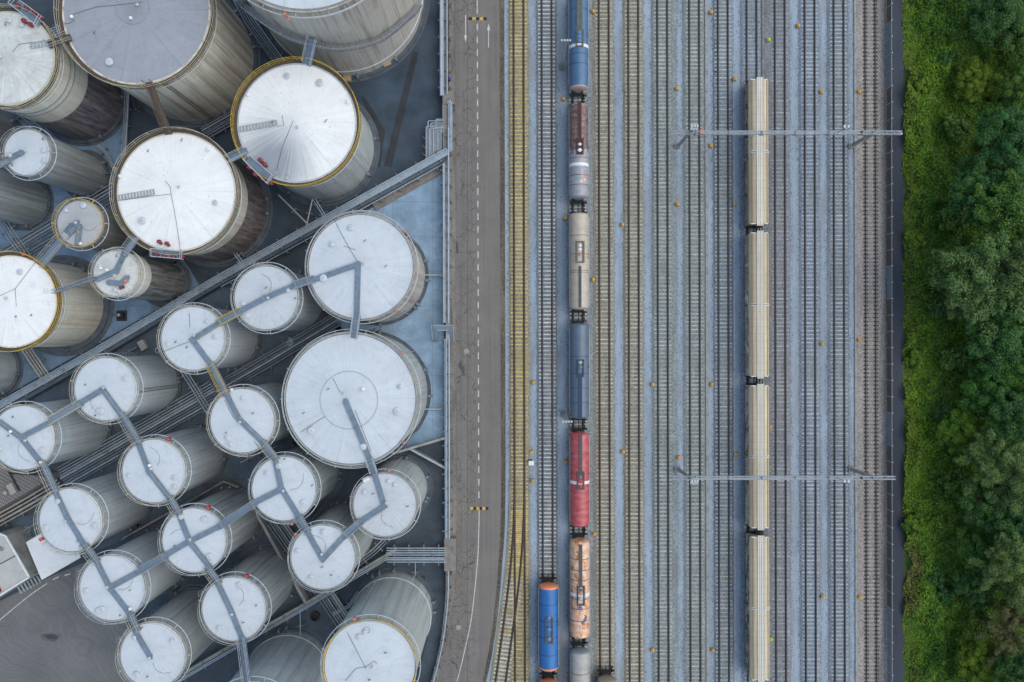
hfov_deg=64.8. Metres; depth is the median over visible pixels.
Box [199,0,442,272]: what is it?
basin ground
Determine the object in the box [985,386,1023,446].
tree
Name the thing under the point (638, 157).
railway track
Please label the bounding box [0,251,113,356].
storage tank
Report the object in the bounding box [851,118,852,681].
overhead wire
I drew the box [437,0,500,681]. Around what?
road
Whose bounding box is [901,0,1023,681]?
ground cover
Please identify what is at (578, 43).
tank wagon
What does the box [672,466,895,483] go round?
catenary gantry
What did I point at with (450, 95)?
wall pier
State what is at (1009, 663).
tree
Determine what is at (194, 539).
storage tank
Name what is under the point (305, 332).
pipe bundle
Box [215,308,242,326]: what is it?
gangway
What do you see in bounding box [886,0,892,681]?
noise barrier
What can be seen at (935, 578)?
shrub
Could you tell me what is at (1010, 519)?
tree
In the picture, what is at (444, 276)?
pipe bundle
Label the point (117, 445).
pipe bundle
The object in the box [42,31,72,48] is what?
gangway
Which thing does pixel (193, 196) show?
storage tank
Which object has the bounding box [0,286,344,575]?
concrete slab
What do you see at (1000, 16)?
tree
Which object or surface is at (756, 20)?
railway track
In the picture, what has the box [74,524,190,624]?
storage tank
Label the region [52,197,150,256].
storage tank
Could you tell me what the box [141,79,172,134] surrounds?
gangway
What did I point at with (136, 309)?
concrete slab
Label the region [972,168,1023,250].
tree
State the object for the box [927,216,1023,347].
tree
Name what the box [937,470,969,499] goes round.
shrub
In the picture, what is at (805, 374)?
railway track
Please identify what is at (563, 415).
lamp mast
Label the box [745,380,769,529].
covered wagon
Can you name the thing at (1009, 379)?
tree
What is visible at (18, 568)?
office building
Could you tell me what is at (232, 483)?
bund wall
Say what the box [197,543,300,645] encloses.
storage tank
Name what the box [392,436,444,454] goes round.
bund wall
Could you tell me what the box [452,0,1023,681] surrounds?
ground
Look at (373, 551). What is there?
pipe bundle
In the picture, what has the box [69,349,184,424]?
storage tank
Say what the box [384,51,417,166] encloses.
asphalt patch
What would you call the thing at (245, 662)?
gangway
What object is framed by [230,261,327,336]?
storage tank
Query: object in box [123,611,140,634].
gangway
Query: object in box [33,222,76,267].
gangway
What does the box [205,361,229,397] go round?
gangway
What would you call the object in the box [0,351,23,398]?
storage tank
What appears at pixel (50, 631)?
yard asphalt
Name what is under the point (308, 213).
pipe bundle
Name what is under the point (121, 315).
pump
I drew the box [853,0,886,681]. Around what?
ballast
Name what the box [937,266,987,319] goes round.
tree
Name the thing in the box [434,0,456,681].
pavement
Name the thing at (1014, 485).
tree
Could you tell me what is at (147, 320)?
pipe bundle
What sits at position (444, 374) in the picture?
pipe bundle
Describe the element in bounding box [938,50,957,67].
shrub
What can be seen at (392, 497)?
storage tank
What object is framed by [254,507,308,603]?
bund wall
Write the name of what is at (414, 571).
pipe bundle
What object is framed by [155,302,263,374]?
storage tank
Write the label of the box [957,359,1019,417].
tree
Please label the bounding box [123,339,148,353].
skid
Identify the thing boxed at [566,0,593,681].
ballast
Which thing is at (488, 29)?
lane marking
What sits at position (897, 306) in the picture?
path
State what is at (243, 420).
storage tank
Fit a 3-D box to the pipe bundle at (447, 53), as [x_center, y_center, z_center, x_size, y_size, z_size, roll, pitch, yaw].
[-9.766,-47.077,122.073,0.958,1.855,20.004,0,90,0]
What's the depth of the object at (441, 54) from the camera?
121.04 m
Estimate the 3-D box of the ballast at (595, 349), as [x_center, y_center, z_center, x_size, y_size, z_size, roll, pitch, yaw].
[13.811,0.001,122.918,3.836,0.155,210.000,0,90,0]
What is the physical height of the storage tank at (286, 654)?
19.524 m
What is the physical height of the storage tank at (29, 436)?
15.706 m
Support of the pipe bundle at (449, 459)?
on the basin ground at (428, 528)
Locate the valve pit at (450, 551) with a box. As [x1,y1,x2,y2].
[444,536,455,570]
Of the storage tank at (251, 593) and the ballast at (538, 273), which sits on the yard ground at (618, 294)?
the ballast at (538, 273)
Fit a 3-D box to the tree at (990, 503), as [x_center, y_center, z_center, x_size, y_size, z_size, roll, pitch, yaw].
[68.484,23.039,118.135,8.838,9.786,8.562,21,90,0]
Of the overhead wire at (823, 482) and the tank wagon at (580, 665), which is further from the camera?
the tank wagon at (580, 665)
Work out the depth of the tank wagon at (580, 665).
119.26 m
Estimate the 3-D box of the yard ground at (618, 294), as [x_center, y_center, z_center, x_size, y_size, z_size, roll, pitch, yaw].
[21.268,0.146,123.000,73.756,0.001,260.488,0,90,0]
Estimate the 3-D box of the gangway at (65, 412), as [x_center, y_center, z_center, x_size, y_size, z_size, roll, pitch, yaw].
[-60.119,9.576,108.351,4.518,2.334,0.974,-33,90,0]
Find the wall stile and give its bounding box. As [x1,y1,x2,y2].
[431,325,454,341]
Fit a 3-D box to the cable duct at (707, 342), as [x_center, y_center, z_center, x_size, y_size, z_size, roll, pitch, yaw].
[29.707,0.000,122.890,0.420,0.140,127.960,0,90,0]
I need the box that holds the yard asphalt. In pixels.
[0,560,177,681]
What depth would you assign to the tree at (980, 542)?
117.89 m
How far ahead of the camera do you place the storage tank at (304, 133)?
108.75 m
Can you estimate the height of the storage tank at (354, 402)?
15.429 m
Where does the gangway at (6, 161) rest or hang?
on the storage tank at (35, 154)
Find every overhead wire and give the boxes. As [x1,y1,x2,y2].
[734,318,734,452]
[793,0,794,528]
[822,27,823,620]
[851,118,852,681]
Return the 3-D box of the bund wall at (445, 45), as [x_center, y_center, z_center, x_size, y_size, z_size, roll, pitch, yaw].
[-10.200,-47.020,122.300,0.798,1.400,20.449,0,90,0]
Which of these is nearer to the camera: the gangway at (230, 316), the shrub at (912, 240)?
the gangway at (230, 316)
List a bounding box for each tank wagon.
[538,574,558,671]
[539,670,557,681]
[569,0,588,99]
[569,101,588,206]
[569,208,588,315]
[569,317,589,423]
[570,424,589,529]
[570,530,589,638]
[570,639,589,681]
[597,666,616,681]
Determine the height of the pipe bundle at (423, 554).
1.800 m
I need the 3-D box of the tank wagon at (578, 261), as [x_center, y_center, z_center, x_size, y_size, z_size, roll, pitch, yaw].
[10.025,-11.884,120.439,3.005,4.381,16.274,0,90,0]
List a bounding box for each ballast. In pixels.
[490,481,529,681]
[508,0,529,681]
[535,0,557,681]
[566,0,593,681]
[592,0,614,681]
[622,0,644,681]
[651,0,677,681]
[682,0,705,681]
[712,0,733,681]
[740,0,761,681]
[764,0,790,681]
[798,0,820,681]
[826,0,849,681]
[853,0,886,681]
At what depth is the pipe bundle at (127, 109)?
122.03 m
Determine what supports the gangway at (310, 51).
on the storage tank at (304, 133)
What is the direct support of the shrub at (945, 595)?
on the ground at (908, 562)
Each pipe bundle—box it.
[0,148,449,408]
[0,182,114,255]
[0,221,30,254]
[0,478,61,526]
[16,115,41,129]
[20,347,53,384]
[50,24,60,33]
[54,380,218,486]
[96,144,118,173]
[118,91,133,161]
[131,95,143,113]
[175,554,443,681]
[180,370,211,416]
[200,109,234,139]
[212,313,341,396]
[220,164,441,286]
[230,0,284,63]
[233,253,246,268]
[236,443,277,462]
[267,520,349,627]
[278,194,308,225]
[297,610,305,635]
[305,199,315,227]
[312,198,328,216]
[332,591,358,615]
[357,540,386,567]
[386,542,445,564]
[412,563,418,578]
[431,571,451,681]
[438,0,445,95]
[440,163,446,322]
[442,339,448,538]
[444,0,450,93]
[445,100,454,156]
[446,127,451,322]
[446,339,452,538]
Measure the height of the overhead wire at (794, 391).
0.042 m
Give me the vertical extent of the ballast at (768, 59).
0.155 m
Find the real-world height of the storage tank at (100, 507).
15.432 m
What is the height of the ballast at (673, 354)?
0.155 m
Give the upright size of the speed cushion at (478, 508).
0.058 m
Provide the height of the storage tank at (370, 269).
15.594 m
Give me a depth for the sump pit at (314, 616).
122.71 m
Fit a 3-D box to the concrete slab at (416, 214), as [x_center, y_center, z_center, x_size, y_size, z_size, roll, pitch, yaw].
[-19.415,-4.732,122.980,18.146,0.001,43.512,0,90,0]
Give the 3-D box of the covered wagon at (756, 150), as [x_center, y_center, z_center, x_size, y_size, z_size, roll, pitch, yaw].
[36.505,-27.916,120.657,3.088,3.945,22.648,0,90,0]
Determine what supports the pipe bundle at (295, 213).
on the basin ground at (381, 94)
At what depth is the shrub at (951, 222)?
120.24 m
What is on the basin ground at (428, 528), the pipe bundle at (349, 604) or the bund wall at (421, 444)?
the pipe bundle at (349, 604)
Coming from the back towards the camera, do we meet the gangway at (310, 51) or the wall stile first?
the wall stile
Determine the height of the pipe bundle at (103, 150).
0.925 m
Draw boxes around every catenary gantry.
[672,124,901,148]
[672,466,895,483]
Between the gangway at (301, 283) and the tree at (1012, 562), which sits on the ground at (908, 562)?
the tree at (1012, 562)
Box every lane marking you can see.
[0,574,69,619]
[457,0,489,680]
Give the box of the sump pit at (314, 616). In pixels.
[310,611,319,621]
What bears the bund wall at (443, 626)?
on the basin ground at (428, 528)
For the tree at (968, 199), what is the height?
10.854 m
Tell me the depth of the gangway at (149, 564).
108.56 m
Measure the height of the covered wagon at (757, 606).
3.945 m
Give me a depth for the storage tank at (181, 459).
108.94 m
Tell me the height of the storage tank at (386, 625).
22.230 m
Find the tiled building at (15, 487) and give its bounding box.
[0,461,60,510]
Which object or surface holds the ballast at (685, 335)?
on the yard ground at (618, 294)
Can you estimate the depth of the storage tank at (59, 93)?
106.23 m
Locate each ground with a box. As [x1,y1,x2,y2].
[0,0,451,681]
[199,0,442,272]
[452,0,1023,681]
[486,0,854,681]
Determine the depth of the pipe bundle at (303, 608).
121.12 m
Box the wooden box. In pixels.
[343,75,350,81]
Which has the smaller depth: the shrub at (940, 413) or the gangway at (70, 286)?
the gangway at (70, 286)
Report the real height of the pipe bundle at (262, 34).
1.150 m
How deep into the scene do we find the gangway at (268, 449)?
108.56 m
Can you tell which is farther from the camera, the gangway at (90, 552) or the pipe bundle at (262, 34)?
the pipe bundle at (262, 34)
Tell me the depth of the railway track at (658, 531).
122.80 m
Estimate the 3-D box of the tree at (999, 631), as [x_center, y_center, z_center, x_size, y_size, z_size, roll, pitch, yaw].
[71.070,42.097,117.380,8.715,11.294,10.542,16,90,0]
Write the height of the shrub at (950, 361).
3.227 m
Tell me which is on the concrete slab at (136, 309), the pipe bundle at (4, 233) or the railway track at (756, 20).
the pipe bundle at (4, 233)
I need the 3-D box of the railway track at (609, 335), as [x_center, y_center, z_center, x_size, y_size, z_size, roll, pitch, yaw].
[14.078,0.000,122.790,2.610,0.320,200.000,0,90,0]
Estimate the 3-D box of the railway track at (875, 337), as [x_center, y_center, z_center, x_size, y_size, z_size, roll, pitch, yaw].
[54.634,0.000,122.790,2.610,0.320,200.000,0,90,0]
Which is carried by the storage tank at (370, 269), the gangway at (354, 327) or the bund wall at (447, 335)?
the gangway at (354, 327)
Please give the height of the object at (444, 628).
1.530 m
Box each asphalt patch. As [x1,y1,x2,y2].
[361,96,384,166]
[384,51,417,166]
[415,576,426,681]
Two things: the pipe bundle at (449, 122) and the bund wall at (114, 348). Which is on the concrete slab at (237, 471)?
the bund wall at (114, 348)
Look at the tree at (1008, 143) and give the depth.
112.75 m
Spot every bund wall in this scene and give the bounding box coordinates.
[0,156,446,413]
[121,479,240,539]
[178,546,396,678]
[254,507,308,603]
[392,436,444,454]
[411,448,444,468]
[431,571,446,681]
[442,96,449,166]
[444,0,445,90]
[446,165,449,537]
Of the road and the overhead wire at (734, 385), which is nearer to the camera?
the overhead wire at (734, 385)
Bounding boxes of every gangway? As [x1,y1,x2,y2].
[0,155,11,168]
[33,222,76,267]
[34,460,59,494]
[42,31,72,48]
[43,400,83,424]
[51,276,96,293]
[78,542,100,566]
[115,411,142,446]
[117,235,139,255]
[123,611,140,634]
[134,551,168,575]
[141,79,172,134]
[163,495,182,517]
[201,564,221,587]
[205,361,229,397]
[214,499,257,530]
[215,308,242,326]
[224,146,248,162]
[237,635,250,681]
[258,439,279,463]
[291,275,315,288]
[293,514,311,535]
[301,35,316,66]
[341,518,363,539]
[349,314,360,338]
[365,457,377,473]
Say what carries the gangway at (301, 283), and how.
on the storage tank at (267, 297)
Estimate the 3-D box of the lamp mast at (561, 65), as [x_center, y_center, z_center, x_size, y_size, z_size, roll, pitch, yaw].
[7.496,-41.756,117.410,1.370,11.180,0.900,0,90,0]
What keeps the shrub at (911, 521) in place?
on the ground at (908, 562)
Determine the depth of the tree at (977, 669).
118.00 m
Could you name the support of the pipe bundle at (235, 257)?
on the basin ground at (428, 528)
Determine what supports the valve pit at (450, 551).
on the basin ground at (428, 528)
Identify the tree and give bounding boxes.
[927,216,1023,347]
[935,407,986,453]
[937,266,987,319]
[947,153,1013,223]
[949,524,999,569]
[952,567,997,610]
[953,422,1023,495]
[953,627,1018,681]
[954,55,1001,102]
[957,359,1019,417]
[957,474,1016,533]
[961,136,1005,182]
[965,307,1023,378]
[966,0,1023,48]
[967,525,1023,613]
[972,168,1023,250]
[973,105,1023,178]
[974,599,1023,666]
[980,221,1023,317]
[980,441,1023,516]
[982,497,1023,543]
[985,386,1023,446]
[993,645,1023,681]
[994,322,1023,393]
[998,12,1023,63]
[998,57,1023,114]
[999,582,1023,625]
[1001,294,1023,329]
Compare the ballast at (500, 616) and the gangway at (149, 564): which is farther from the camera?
the ballast at (500, 616)
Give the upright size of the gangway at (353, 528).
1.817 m
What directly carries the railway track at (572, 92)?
on the ballast at (589, 322)
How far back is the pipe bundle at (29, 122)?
122.12 m
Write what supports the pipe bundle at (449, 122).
on the basin ground at (428, 528)
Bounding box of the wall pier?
[443,91,454,106]
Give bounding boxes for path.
[892,0,902,681]
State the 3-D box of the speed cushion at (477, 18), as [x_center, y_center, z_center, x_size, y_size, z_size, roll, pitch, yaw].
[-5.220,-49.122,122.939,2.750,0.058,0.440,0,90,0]
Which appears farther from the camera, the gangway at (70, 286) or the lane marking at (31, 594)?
the lane marking at (31, 594)
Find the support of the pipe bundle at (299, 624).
on the basin ground at (428, 528)
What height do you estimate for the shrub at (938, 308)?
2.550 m
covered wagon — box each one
[744,77,768,230]
[744,231,768,379]
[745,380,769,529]
[745,528,769,681]
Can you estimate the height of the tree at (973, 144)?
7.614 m
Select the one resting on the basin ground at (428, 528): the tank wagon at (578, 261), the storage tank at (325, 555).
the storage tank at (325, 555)
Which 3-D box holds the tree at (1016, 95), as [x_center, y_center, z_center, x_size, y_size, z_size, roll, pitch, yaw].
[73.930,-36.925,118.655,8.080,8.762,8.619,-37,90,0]
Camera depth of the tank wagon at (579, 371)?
119.17 m
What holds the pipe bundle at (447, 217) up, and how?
on the basin ground at (428, 528)
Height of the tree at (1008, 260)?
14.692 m
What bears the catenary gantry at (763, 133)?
on the yard ground at (618, 294)
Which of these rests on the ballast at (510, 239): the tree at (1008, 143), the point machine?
the point machine
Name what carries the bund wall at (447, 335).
on the basin ground at (428, 528)
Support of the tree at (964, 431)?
on the ground at (908, 562)
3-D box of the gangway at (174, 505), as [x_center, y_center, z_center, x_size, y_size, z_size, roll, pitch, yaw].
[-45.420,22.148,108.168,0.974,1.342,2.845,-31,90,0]
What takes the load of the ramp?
on the basin ground at (428, 528)
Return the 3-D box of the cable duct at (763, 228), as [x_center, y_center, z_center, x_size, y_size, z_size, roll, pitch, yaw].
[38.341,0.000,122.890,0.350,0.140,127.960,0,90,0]
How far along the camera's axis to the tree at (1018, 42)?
116.33 m
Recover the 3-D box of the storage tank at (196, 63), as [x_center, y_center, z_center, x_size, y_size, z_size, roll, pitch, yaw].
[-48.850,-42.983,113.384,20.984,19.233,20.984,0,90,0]
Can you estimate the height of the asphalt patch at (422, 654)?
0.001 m
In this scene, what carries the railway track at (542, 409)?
on the ballast at (538, 273)
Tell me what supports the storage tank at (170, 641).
on the basin ground at (428, 528)
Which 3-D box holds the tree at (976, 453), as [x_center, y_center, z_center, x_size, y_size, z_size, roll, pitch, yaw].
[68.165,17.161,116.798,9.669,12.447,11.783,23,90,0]
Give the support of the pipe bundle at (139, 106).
on the basin ground at (428, 528)
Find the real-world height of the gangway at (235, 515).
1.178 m
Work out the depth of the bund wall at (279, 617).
121.40 m
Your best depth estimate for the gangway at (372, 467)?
108.86 m
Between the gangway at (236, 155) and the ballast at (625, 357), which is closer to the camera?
the gangway at (236, 155)
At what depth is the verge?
122.95 m
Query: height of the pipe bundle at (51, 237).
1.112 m
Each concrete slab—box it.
[0,119,198,390]
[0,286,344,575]
[327,174,443,450]
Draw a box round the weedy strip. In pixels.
[885,1,886,647]
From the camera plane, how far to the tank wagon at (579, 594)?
119.14 m
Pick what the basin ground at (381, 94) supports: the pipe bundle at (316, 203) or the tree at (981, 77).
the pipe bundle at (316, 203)
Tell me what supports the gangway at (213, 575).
on the storage tank at (194, 539)
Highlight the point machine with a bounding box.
[521,459,533,464]
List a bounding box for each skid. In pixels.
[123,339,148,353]
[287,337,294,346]
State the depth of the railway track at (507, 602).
122.77 m
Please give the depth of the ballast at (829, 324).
122.86 m
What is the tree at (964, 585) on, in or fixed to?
on the ground at (908, 562)
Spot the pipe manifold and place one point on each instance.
(430, 138)
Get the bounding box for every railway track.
[492,481,526,681]
[510,0,528,681]
[538,0,555,679]
[569,90,586,669]
[595,0,613,680]
[625,0,642,681]
[654,0,671,681]
[686,0,703,681]
[714,0,732,681]
[743,0,759,681]
[771,0,789,681]
[801,0,818,681]
[830,0,847,681]
[862,0,879,681]
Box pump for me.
[113,310,126,320]
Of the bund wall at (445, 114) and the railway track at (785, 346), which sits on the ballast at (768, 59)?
the railway track at (785, 346)
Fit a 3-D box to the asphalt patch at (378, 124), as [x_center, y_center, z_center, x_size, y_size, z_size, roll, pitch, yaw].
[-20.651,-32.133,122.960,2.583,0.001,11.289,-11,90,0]
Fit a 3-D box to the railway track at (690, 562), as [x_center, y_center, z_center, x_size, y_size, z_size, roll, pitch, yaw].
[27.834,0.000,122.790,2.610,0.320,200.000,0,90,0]
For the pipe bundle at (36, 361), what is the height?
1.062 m
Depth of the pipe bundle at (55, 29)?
121.73 m
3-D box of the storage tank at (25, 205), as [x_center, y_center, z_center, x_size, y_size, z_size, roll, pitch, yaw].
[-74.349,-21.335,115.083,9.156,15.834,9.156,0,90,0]
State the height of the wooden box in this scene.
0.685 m
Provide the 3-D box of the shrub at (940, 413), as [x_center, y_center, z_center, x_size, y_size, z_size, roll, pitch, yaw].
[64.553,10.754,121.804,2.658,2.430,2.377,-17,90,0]
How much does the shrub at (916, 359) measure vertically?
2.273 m
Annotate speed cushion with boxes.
[469,17,486,19]
[470,507,487,509]
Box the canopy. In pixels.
[26,534,86,579]
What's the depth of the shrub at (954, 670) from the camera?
121.47 m
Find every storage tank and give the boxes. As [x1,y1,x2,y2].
[0,0,127,145]
[0,110,22,167]
[0,126,110,199]
[0,168,53,230]
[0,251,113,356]
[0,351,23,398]
[0,392,114,474]
[33,465,154,556]
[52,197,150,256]
[53,0,259,127]
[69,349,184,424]
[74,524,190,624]
[88,247,191,307]
[109,127,272,266]
[115,583,221,681]
[117,422,228,507]
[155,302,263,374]
[157,483,265,576]
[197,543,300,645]
[206,377,295,456]
[229,625,327,681]
[230,57,379,206]
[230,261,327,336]
[234,0,429,82]
[248,440,344,525]
[281,328,432,468]
[287,497,378,593]
[305,210,429,327]
[320,566,437,681]
[349,452,432,540]
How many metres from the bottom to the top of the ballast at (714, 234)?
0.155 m
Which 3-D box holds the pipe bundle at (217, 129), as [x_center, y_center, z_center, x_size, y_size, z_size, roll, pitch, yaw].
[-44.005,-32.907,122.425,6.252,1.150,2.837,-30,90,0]
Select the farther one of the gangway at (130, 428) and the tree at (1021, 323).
the tree at (1021, 323)
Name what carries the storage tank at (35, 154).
on the concrete slab at (136, 309)
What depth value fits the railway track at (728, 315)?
122.80 m
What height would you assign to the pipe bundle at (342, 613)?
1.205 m
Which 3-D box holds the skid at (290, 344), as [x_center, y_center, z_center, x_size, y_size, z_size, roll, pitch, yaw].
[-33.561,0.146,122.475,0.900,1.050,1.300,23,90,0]
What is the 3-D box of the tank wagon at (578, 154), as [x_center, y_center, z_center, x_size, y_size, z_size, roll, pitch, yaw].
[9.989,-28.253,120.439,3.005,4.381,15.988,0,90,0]
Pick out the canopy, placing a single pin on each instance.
(47, 562)
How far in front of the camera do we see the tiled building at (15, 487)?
118.50 m
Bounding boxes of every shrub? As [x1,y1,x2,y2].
[900,511,925,536]
[903,228,926,250]
[904,347,926,369]
[909,71,934,94]
[927,564,945,588]
[928,295,946,317]
[933,404,948,419]
[936,586,957,603]
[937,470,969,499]
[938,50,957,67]
[938,198,967,233]
[939,345,966,369]
[943,110,973,144]
[952,661,965,674]
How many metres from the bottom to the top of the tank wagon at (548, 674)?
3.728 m
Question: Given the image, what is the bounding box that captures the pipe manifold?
[422,119,443,158]
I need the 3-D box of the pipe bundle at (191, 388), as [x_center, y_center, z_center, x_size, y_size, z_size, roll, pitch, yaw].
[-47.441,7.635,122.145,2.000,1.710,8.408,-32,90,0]
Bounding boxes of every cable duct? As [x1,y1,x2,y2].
[705,0,708,681]
[762,0,765,681]
[854,0,857,681]
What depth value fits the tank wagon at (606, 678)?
120.80 m
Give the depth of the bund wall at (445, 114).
121.50 m
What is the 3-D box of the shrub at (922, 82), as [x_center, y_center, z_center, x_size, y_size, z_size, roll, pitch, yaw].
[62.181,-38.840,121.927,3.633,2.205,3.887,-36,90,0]
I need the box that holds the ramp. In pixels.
[373,165,441,210]
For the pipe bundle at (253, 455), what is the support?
on the concrete slab at (237, 471)
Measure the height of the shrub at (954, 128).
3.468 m
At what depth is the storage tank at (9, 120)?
121.20 m
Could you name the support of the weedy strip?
on the yard ground at (618, 294)
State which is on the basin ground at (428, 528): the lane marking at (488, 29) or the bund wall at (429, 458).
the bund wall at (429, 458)
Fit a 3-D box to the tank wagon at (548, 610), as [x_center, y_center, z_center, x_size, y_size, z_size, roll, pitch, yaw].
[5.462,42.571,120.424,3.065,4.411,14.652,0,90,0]
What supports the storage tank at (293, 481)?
on the basin ground at (428, 528)
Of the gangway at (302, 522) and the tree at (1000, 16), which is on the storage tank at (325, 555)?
the gangway at (302, 522)
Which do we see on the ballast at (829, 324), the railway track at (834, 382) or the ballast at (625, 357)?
the railway track at (834, 382)
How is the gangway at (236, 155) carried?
on the storage tank at (193, 196)
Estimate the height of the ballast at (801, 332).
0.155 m
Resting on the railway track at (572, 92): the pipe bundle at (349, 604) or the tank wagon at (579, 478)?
the tank wagon at (579, 478)
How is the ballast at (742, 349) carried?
on the yard ground at (618, 294)
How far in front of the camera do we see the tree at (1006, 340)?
114.17 m
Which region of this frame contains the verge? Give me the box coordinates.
[482,0,505,681]
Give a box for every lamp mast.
[559,39,570,69]
[561,411,571,422]
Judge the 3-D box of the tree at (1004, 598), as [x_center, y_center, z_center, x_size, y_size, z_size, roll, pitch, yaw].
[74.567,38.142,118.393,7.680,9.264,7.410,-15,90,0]
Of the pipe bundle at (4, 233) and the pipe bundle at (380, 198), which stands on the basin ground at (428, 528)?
the pipe bundle at (380, 198)
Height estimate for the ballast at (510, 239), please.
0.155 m
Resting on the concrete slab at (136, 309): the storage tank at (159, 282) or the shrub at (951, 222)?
the storage tank at (159, 282)
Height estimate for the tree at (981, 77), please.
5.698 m
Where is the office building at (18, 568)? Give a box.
[0,526,41,597]
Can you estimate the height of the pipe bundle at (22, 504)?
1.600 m
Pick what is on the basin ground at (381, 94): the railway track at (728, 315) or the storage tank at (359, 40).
the storage tank at (359, 40)
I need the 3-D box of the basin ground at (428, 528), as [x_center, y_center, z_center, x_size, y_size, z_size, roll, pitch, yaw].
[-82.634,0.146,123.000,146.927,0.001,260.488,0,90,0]
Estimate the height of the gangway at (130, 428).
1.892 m
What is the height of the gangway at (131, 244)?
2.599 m
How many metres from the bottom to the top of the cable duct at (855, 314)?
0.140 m
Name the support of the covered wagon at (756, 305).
on the railway track at (756, 20)
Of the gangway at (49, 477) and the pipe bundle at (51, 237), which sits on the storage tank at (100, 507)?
the gangway at (49, 477)

